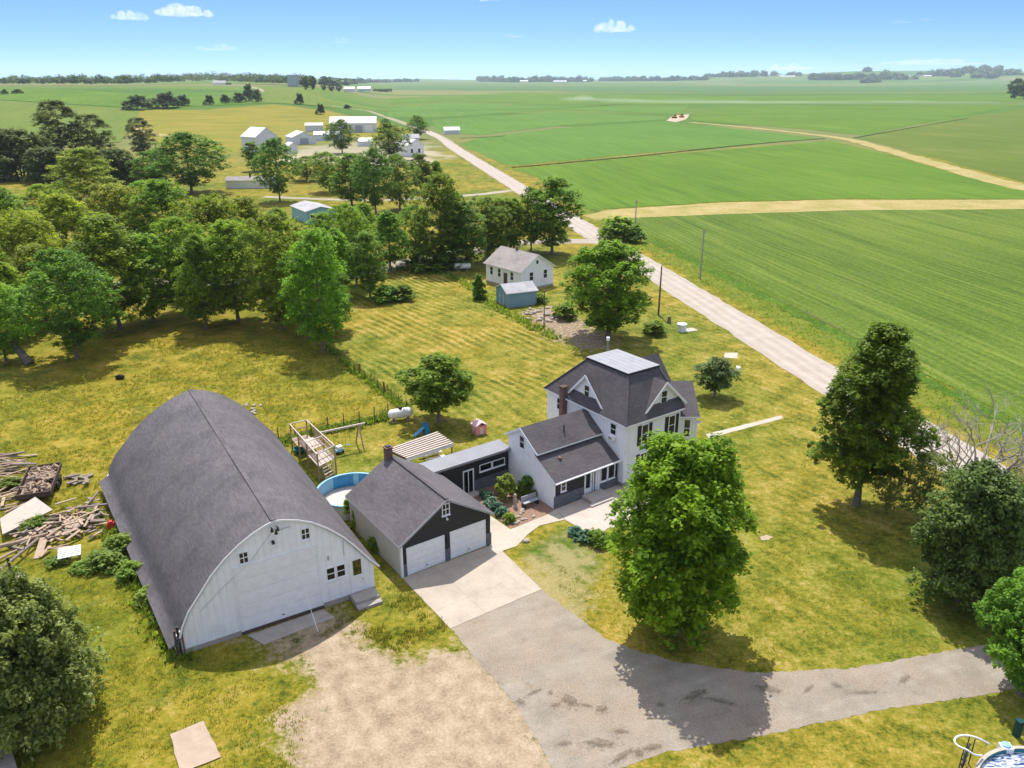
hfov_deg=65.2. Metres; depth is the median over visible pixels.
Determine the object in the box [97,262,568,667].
weeds
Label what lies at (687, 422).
window
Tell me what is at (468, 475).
sliding door
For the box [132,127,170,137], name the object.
farm track
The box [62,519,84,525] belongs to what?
timber plank
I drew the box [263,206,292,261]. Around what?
grove tree
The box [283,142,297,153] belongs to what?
shed
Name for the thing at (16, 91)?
hill bush
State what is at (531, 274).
window
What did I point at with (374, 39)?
sky
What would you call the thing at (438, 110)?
crop field
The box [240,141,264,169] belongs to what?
grove tree
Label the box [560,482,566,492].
window
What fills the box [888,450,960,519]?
airy shrub
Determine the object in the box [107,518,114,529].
fuel can
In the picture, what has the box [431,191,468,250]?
grove tree
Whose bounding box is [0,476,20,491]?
shrub
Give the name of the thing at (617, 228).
tree
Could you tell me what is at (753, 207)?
straw strip
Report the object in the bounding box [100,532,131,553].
shrub
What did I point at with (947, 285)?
crop field
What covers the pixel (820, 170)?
crop field
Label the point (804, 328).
verge grass
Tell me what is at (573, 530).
shrub
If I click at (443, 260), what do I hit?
shrub
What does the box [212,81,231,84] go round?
hill house
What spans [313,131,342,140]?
side shed
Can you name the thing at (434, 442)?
pergola
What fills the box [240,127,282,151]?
barn
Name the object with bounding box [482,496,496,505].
shrub
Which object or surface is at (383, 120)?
grove tree
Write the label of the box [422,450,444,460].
patio table
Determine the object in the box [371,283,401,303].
shrub
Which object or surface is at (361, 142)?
shed
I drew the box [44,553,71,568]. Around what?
shrub
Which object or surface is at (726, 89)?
crop field
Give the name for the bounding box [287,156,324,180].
grove tree
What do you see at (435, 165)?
grove tree
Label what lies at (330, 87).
tree
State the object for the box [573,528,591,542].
shrub
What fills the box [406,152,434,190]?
grove tree
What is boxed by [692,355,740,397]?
tree
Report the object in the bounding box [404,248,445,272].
shrub
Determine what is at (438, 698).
ground
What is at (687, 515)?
maple tree
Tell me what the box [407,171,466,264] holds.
grove tree
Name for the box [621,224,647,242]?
shrub
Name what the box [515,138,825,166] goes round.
ditch
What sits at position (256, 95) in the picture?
hill bush
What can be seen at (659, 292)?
utility pole
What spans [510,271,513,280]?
window
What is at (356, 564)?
door
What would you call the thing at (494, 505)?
shrub
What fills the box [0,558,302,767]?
lawn grass
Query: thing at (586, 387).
window
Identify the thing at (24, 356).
leaning trunk
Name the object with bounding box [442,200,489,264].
grove tree
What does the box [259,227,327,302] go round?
grove tree
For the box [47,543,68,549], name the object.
timber plank
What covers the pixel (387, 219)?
grove tree
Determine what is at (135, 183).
grove tree
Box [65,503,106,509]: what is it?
timber plank
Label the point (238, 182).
mobile home
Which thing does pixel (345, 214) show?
grove tree
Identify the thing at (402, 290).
shrub
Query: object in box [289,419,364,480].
play tower
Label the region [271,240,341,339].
grove tree
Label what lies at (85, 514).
timber plank
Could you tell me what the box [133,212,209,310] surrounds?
grove tree
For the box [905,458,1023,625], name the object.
evergreen tree
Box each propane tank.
[388,406,412,422]
[454,262,470,270]
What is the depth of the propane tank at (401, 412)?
81.93 m
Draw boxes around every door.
[233,544,322,631]
[300,138,308,144]
[349,555,365,592]
[355,125,362,132]
[365,125,372,132]
[406,535,444,575]
[450,520,485,558]
[463,468,473,492]
[500,292,503,305]
[504,273,506,283]
[584,470,599,494]
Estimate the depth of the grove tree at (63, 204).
139.12 m
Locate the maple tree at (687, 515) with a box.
[604,429,760,651]
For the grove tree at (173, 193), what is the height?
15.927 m
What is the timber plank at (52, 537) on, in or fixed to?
on the ground at (438, 698)
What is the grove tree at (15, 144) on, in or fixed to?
on the ground at (438, 698)
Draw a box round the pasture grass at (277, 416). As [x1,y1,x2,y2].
[0,335,394,557]
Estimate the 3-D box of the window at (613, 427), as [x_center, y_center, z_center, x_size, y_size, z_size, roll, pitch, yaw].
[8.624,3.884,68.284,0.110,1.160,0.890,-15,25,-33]
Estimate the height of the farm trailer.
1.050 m
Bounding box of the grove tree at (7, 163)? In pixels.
[1,160,17,179]
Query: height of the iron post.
1.250 m
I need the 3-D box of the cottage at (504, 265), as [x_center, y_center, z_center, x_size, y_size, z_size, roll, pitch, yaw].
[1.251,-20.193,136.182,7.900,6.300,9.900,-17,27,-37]
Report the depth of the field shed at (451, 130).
498.60 m
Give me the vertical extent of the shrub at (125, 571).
1.324 m
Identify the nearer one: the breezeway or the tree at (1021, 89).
the breezeway
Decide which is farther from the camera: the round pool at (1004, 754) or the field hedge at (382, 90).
the field hedge at (382, 90)
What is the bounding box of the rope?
[292,550,318,631]
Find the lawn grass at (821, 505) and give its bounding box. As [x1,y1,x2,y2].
[517,460,958,661]
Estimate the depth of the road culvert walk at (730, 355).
101.67 m
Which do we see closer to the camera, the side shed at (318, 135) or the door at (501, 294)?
the door at (501, 294)
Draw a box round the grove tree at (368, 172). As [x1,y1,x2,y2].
[343,161,383,185]
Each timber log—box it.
[0,532,47,547]
[0,537,39,570]
[0,546,24,559]
[45,521,70,537]
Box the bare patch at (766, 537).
[760,535,772,539]
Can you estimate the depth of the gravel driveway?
46.26 m
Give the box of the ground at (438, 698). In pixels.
[0,70,1023,767]
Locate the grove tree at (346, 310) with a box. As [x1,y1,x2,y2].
[313,265,353,330]
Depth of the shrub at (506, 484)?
66.57 m
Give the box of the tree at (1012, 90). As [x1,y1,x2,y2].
[1007,77,1023,97]
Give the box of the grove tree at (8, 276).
[0,261,53,337]
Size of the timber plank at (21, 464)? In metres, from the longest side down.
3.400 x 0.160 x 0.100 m
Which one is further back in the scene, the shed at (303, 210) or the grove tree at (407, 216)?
the shed at (303, 210)
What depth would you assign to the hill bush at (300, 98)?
785.55 m
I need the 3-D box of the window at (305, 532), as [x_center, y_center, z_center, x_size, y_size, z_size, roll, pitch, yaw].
[-13.123,9.556,50.860,0.660,0.870,0.110,-12,24,-29]
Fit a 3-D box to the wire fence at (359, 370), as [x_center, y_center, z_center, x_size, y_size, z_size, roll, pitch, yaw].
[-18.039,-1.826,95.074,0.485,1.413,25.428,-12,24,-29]
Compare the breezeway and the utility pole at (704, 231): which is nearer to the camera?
the breezeway
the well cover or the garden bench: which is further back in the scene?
the well cover
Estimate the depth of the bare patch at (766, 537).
61.45 m
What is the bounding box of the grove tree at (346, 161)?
[325,152,371,206]
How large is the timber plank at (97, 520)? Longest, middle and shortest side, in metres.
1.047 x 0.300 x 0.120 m
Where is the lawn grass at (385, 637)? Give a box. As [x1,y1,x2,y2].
[319,584,447,652]
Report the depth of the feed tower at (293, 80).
1208.36 m
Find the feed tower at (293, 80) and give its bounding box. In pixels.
[287,74,299,86]
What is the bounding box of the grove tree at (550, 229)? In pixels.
[521,176,586,254]
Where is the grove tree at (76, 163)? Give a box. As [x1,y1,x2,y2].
[42,145,125,207]
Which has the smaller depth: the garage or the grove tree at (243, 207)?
the garage
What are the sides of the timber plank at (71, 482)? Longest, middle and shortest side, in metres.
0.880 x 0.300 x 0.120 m
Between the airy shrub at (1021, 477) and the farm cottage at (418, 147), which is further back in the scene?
the farm cottage at (418, 147)
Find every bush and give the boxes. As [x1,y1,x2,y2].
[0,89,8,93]
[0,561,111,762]
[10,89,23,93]
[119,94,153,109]
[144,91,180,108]
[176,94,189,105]
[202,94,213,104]
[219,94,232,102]
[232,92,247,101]
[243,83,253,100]
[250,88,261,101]
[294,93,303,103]
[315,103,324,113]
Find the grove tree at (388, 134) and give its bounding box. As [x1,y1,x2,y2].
[364,123,413,155]
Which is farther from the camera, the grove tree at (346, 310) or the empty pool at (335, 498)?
the grove tree at (346, 310)
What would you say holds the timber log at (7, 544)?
on the timber plank
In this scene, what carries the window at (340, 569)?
in the arched barn at (221, 507)
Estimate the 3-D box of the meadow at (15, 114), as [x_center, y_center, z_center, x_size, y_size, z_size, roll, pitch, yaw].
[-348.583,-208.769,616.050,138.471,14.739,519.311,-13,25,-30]
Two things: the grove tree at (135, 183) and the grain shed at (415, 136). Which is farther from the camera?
the grain shed at (415, 136)
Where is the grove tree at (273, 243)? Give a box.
[228,208,314,329]
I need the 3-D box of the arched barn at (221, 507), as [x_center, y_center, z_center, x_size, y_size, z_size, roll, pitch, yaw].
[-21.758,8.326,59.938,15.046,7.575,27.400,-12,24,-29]
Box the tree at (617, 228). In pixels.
[596,215,638,241]
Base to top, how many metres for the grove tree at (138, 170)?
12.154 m
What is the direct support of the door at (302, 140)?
in the cattle shed at (297, 137)
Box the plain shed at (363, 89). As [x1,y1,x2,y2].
[357,87,370,91]
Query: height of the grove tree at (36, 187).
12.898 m
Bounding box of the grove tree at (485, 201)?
[463,194,514,258]
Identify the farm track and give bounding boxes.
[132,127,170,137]
[264,190,512,200]
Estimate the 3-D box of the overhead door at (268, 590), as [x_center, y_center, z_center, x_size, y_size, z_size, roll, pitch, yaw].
[-14.809,12.995,51.093,5.300,4.740,0.090,-12,24,-29]
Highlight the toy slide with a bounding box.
[413,422,429,436]
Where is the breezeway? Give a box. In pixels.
[419,439,510,497]
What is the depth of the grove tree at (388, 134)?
337.80 m
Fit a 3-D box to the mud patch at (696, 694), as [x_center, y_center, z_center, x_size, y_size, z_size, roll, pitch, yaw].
[10.423,17.775,45.694,3.072,0.001,1.216,-13,24,-30]
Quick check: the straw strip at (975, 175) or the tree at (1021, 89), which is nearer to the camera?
the straw strip at (975, 175)
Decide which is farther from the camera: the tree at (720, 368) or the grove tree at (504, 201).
the grove tree at (504, 201)
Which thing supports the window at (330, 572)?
in the arched barn at (221, 507)
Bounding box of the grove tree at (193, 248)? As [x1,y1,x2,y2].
[170,232,237,329]
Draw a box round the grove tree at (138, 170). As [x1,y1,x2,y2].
[124,149,180,181]
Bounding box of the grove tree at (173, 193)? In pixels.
[116,177,195,254]
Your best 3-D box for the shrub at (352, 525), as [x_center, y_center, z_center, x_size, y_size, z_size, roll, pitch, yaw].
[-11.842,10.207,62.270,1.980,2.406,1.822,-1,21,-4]
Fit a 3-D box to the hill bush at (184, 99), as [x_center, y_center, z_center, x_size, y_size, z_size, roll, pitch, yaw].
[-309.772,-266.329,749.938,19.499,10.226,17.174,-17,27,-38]
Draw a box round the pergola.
[392,432,453,460]
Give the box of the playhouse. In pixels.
[470,419,487,435]
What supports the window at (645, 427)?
in the farmhouse
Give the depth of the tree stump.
93.47 m
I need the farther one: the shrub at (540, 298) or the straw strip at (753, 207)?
the straw strip at (753, 207)
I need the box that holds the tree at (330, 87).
[327,84,334,90]
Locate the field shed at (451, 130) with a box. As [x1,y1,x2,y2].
[443,125,459,133]
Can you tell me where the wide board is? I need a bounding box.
[33,537,46,558]
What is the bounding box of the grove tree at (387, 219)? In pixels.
[372,210,412,270]
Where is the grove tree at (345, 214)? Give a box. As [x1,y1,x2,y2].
[329,205,377,284]
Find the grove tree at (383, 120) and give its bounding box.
[380,118,390,125]
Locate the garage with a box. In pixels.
[345,444,494,577]
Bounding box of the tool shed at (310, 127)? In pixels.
[305,123,323,131]
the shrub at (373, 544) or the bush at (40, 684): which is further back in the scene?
the shrub at (373, 544)
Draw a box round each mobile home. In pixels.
[224,173,275,188]
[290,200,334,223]
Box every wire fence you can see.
[275,403,388,437]
[329,343,406,406]
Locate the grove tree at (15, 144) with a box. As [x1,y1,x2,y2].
[0,126,50,181]
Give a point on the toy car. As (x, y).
(339, 449)
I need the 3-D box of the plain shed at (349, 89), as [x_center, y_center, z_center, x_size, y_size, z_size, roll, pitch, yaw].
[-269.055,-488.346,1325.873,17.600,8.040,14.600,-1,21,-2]
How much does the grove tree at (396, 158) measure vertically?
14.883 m
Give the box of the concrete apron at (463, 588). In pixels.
[403,546,540,627]
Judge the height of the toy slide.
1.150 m
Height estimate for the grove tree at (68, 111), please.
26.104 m
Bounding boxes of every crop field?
[386,102,687,116]
[389,93,1023,104]
[393,86,1009,92]
[432,112,666,134]
[461,122,819,164]
[513,141,1023,208]
[603,209,1023,423]
[689,105,1018,134]
[858,109,1023,181]
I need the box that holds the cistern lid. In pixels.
[0,749,16,767]
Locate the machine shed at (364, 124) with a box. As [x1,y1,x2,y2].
[329,116,376,132]
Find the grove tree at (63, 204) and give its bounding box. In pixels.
[31,193,106,265]
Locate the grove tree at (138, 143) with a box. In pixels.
[123,116,158,157]
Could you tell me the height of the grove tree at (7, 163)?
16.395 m
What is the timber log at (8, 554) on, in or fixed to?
on the timber plank at (17, 547)
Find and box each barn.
[99,389,382,655]
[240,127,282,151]
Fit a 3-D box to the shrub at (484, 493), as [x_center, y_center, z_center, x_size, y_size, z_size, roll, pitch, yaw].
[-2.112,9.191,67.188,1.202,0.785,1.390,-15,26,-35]
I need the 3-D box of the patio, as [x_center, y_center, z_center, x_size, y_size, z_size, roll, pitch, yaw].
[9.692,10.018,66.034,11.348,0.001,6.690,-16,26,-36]
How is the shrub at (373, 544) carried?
on the ground at (438, 698)
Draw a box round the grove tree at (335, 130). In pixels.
[321,118,359,151]
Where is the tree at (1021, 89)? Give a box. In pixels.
[1015,81,1023,98]
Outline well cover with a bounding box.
[677,322,697,332]
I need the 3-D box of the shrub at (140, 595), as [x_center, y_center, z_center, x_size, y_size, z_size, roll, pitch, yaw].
[-24.686,14.171,53.761,1.822,1.083,1.980,-12,24,-29]
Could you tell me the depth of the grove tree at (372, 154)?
201.26 m
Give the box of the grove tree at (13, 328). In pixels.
[0,282,40,361]
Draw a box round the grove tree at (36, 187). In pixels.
[3,181,81,237]
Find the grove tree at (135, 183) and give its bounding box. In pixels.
[112,178,164,234]
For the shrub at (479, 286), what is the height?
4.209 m
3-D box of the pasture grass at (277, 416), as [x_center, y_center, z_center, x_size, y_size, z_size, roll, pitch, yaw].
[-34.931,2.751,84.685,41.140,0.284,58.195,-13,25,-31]
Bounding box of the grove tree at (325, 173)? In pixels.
[306,151,347,191]
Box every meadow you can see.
[0,88,257,107]
[0,100,139,145]
[264,88,334,107]
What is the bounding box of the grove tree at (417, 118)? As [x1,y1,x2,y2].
[404,115,429,135]
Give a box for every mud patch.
[590,740,613,745]
[686,690,705,698]
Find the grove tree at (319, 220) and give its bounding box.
[300,211,336,260]
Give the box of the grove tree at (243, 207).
[220,194,276,281]
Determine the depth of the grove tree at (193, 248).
108.10 m
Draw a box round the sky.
[0,0,1023,79]
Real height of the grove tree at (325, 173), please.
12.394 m
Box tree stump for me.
[115,374,124,378]
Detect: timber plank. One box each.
[0,451,24,456]
[0,461,25,462]
[0,463,37,464]
[0,465,19,469]
[0,472,22,474]
[0,489,16,494]
[0,497,5,506]
[0,501,42,509]
[1,469,17,470]
[2,462,26,464]
[4,501,27,513]
[6,468,26,475]
[8,454,37,457]
[8,545,24,549]
[9,529,42,535]
[37,534,60,541]
[39,546,51,556]
[47,519,72,524]
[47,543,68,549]
[52,514,81,515]
[55,497,75,504]
[61,527,77,535]
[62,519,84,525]
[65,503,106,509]
[65,529,80,540]
[66,479,77,484]
[70,508,98,521]
[81,491,99,510]
[83,506,97,526]
[83,525,95,528]
[87,513,100,520]
[87,530,102,538]
[90,518,104,522]
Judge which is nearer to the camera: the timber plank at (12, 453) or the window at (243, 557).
the window at (243, 557)
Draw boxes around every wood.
[0,71,316,85]
[317,71,919,85]
[703,64,1023,78]
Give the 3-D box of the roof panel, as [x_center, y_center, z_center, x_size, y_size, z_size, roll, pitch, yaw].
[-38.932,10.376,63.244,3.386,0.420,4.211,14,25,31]
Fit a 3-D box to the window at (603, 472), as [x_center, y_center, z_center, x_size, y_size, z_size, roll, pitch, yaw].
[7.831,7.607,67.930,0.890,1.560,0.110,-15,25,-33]
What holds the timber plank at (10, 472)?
on the ground at (438, 698)
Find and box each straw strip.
[584,200,1023,220]
[687,122,1023,189]
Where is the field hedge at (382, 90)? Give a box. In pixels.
[373,88,391,91]
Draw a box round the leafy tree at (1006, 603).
[972,565,1023,696]
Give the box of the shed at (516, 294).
[494,281,538,307]
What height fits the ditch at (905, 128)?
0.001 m
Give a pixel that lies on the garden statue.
(515, 501)
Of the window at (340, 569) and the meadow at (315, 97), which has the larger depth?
the meadow at (315, 97)
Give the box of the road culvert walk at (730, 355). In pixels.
[724,353,737,357]
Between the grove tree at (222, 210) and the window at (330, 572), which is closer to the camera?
the window at (330, 572)
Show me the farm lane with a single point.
(522, 242)
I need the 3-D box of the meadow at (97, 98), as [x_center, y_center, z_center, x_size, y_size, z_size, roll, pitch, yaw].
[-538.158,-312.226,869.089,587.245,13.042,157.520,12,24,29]
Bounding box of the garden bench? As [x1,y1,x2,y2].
[521,492,538,508]
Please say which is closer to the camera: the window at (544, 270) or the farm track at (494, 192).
the window at (544, 270)
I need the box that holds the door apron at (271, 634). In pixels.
[248,609,333,644]
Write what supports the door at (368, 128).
in the machine shed at (364, 124)
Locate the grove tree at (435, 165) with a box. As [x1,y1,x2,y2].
[428,160,444,185]
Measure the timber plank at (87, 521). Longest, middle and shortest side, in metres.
2.593 x 0.200 x 0.060 m
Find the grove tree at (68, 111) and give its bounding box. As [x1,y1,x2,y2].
[29,98,89,153]
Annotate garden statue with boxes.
[513,493,516,507]
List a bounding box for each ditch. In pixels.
[380,105,604,110]
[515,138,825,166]
[578,203,1023,433]
[853,118,967,137]
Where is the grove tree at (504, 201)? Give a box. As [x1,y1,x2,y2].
[482,197,524,248]
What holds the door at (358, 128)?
in the machine shed at (364, 124)
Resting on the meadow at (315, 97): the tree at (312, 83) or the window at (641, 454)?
the tree at (312, 83)
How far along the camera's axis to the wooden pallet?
58.30 m
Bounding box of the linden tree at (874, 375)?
[805,319,942,507]
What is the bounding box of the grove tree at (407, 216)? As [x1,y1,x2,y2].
[394,202,435,259]
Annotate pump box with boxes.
[1012,718,1023,737]
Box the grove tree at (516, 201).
[500,197,533,248]
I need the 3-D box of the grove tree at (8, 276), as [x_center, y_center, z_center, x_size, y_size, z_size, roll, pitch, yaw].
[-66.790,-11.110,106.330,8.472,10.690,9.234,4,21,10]
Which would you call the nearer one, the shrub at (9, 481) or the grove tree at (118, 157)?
the shrub at (9, 481)
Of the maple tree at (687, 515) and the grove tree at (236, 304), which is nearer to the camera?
the maple tree at (687, 515)
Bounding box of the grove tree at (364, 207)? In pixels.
[352,202,383,253]
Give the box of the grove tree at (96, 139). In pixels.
[68,113,119,172]
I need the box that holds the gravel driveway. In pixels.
[451,590,1018,767]
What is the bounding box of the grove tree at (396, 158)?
[379,152,422,209]
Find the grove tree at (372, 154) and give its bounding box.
[346,146,398,214]
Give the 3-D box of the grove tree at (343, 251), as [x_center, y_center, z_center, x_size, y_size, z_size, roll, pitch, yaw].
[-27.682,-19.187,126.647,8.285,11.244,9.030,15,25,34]
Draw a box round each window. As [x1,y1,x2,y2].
[238,551,249,565]
[300,527,310,541]
[326,566,336,582]
[336,563,346,578]
[442,502,450,517]
[479,461,491,472]
[492,457,505,468]
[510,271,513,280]
[518,434,524,450]
[529,271,533,280]
[543,269,547,278]
[556,397,558,410]
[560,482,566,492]
[584,384,589,396]
[600,467,607,482]
[607,464,615,479]
[609,422,616,436]
[640,451,646,459]
[641,423,648,445]
[660,389,667,402]
[668,414,675,433]
[683,419,690,436]
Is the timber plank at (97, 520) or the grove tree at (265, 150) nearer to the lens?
the timber plank at (97, 520)
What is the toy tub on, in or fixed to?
on the ground at (438, 698)
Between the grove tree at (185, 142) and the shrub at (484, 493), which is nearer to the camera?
the shrub at (484, 493)
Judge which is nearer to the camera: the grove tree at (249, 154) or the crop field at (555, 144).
the grove tree at (249, 154)
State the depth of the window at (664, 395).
69.24 m
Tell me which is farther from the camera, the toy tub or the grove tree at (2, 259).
the grove tree at (2, 259)
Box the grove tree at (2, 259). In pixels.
[0,246,11,263]
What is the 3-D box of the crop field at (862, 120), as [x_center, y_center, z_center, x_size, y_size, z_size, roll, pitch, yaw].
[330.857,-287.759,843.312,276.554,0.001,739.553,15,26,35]
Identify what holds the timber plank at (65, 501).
on the ground at (438, 698)
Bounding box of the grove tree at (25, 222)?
[0,207,72,288]
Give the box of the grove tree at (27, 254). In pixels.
[4,241,74,320]
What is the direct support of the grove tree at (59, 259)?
on the ground at (438, 698)
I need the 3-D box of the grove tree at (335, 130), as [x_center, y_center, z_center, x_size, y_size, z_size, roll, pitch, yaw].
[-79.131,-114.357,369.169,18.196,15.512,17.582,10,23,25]
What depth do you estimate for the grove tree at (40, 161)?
263.50 m
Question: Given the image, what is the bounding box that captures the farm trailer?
[15,462,61,500]
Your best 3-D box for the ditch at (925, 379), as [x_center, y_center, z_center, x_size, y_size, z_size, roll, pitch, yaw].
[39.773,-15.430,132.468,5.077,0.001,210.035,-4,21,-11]
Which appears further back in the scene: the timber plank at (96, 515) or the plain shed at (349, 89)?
the plain shed at (349, 89)
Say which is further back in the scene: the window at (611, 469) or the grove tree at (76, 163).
the grove tree at (76, 163)
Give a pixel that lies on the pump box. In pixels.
(1018, 728)
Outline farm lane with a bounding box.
[113,239,591,284]
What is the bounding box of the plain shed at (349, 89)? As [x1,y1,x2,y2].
[344,87,355,91]
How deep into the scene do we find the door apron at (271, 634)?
51.35 m
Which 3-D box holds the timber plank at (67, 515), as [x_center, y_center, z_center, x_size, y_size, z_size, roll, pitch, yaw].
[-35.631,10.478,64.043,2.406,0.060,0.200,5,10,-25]
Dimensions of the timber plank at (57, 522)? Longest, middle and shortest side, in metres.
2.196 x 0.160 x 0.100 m
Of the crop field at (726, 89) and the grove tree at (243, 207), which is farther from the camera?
the crop field at (726, 89)
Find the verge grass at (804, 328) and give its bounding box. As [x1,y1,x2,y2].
[587,218,1023,465]
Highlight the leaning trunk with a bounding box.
[5,331,34,364]
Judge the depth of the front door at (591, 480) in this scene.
67.57 m
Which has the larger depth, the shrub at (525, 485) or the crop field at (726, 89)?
the crop field at (726, 89)
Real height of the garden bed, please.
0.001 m
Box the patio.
[555,484,649,531]
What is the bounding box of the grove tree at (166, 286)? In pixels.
[112,232,186,321]
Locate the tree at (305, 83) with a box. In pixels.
[301,76,309,88]
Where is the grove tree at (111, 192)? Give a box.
[76,181,156,251]
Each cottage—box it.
[397,138,424,156]
[483,246,555,288]
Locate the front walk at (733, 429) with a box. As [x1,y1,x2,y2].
[706,416,782,437]
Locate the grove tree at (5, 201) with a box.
[0,186,40,261]
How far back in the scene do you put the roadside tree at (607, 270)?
103.90 m
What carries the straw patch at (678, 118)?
on the crop field at (862, 120)
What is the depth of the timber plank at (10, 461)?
72.12 m
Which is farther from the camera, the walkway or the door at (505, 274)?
the door at (505, 274)
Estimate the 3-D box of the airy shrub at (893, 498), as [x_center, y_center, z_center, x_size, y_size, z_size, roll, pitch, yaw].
[30.277,8.517,64.327,3.234,4.088,3.462,15,26,34]
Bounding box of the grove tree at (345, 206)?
[323,200,365,259]
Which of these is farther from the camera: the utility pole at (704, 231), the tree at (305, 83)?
the tree at (305, 83)
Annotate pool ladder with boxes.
[953,734,989,767]
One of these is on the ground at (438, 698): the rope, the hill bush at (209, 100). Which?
the hill bush at (209, 100)
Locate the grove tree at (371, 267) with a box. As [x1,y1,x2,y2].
[347,228,388,297]
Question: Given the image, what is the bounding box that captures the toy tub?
[293,446,304,453]
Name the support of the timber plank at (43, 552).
on the ground at (438, 698)
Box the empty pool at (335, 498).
[317,472,368,520]
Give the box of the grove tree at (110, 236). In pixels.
[58,210,172,329]
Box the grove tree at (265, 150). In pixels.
[246,136,303,201]
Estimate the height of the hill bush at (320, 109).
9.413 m
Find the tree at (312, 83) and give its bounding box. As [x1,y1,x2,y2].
[309,76,316,88]
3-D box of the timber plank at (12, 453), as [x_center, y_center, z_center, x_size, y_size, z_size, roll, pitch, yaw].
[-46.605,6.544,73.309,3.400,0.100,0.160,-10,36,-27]
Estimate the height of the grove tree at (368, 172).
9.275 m
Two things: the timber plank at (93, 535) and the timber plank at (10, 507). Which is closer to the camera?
the timber plank at (93, 535)
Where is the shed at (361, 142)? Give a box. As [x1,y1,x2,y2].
[357,138,372,145]
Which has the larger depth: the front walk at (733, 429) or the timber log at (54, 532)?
the front walk at (733, 429)
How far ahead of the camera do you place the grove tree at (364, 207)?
150.33 m
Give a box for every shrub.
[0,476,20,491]
[18,513,52,531]
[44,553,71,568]
[67,558,87,575]
[82,508,106,521]
[83,547,127,575]
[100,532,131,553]
[114,559,142,585]
[132,584,149,608]
[343,498,349,514]
[349,511,355,529]
[366,536,378,552]
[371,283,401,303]
[386,284,415,301]
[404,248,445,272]
[428,250,458,271]
[471,273,487,298]
[479,489,493,499]
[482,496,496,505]
[489,501,505,511]
[494,473,520,500]
[495,506,509,515]
[502,512,516,523]
[513,474,536,495]
[534,293,549,305]
[550,301,578,321]
[566,525,581,536]
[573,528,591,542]
[586,527,610,548]
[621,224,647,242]
[642,318,666,338]
[868,468,913,512]
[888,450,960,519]
[1006,465,1023,485]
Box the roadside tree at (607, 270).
[558,238,655,337]
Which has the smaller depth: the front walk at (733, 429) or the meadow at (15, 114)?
the front walk at (733, 429)
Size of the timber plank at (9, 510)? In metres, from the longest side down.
2.000 x 0.120 x 0.120 m
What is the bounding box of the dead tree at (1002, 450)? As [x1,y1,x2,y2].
[897,382,1023,474]
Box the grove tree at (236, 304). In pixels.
[183,217,270,321]
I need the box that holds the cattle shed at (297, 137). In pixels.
[285,130,315,144]
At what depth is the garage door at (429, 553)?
57.12 m
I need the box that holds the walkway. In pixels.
[489,510,564,551]
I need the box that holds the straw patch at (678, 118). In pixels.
[666,114,688,121]
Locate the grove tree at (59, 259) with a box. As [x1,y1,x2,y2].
[0,247,127,358]
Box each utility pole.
[543,290,544,327]
[657,265,661,314]
[699,229,705,278]
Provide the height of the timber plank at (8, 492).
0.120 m
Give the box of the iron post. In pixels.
[6,557,11,570]
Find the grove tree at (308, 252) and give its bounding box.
[276,225,349,352]
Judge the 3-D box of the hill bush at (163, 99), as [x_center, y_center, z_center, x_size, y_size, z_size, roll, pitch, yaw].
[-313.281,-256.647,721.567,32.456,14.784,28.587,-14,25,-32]
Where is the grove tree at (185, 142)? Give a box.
[143,131,233,193]
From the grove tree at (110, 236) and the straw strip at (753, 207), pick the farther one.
the straw strip at (753, 207)
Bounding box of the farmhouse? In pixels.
[504,349,700,508]
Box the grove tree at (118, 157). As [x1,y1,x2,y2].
[94,147,144,185]
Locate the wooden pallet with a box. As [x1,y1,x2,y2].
[57,544,80,563]
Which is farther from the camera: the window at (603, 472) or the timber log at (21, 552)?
the window at (603, 472)
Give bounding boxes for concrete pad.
[170,721,220,767]
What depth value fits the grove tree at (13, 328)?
97.60 m
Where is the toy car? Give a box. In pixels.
[335,445,344,454]
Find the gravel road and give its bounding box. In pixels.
[235,84,1019,475]
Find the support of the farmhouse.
on the ground at (438, 698)
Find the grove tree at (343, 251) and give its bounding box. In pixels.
[320,227,364,287]
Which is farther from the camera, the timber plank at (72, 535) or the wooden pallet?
the timber plank at (72, 535)
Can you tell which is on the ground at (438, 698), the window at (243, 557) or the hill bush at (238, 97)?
the hill bush at (238, 97)
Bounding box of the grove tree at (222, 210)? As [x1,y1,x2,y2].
[161,191,258,288]
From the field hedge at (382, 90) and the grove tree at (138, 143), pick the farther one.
the field hedge at (382, 90)
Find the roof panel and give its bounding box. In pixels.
[0,497,52,534]
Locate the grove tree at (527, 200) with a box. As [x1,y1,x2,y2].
[515,186,549,250]
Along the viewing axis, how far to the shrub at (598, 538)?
60.05 m
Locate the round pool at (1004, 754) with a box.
[975,741,1023,767]
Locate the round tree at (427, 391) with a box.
[393,351,475,422]
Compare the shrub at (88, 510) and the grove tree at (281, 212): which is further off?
the grove tree at (281, 212)
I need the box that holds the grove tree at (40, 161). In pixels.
[21,146,80,184]
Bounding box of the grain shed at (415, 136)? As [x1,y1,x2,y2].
[402,134,419,140]
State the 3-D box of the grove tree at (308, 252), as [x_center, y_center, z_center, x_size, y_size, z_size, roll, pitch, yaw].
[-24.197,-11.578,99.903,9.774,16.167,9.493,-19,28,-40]
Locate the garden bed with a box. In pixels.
[474,484,553,528]
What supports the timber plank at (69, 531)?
on the ground at (438, 698)
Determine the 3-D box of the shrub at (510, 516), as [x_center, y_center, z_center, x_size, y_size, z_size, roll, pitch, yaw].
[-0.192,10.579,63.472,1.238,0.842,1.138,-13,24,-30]
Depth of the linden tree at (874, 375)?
61.04 m
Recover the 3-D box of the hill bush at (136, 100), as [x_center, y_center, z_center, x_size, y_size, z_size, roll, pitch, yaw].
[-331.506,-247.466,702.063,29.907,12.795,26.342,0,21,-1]

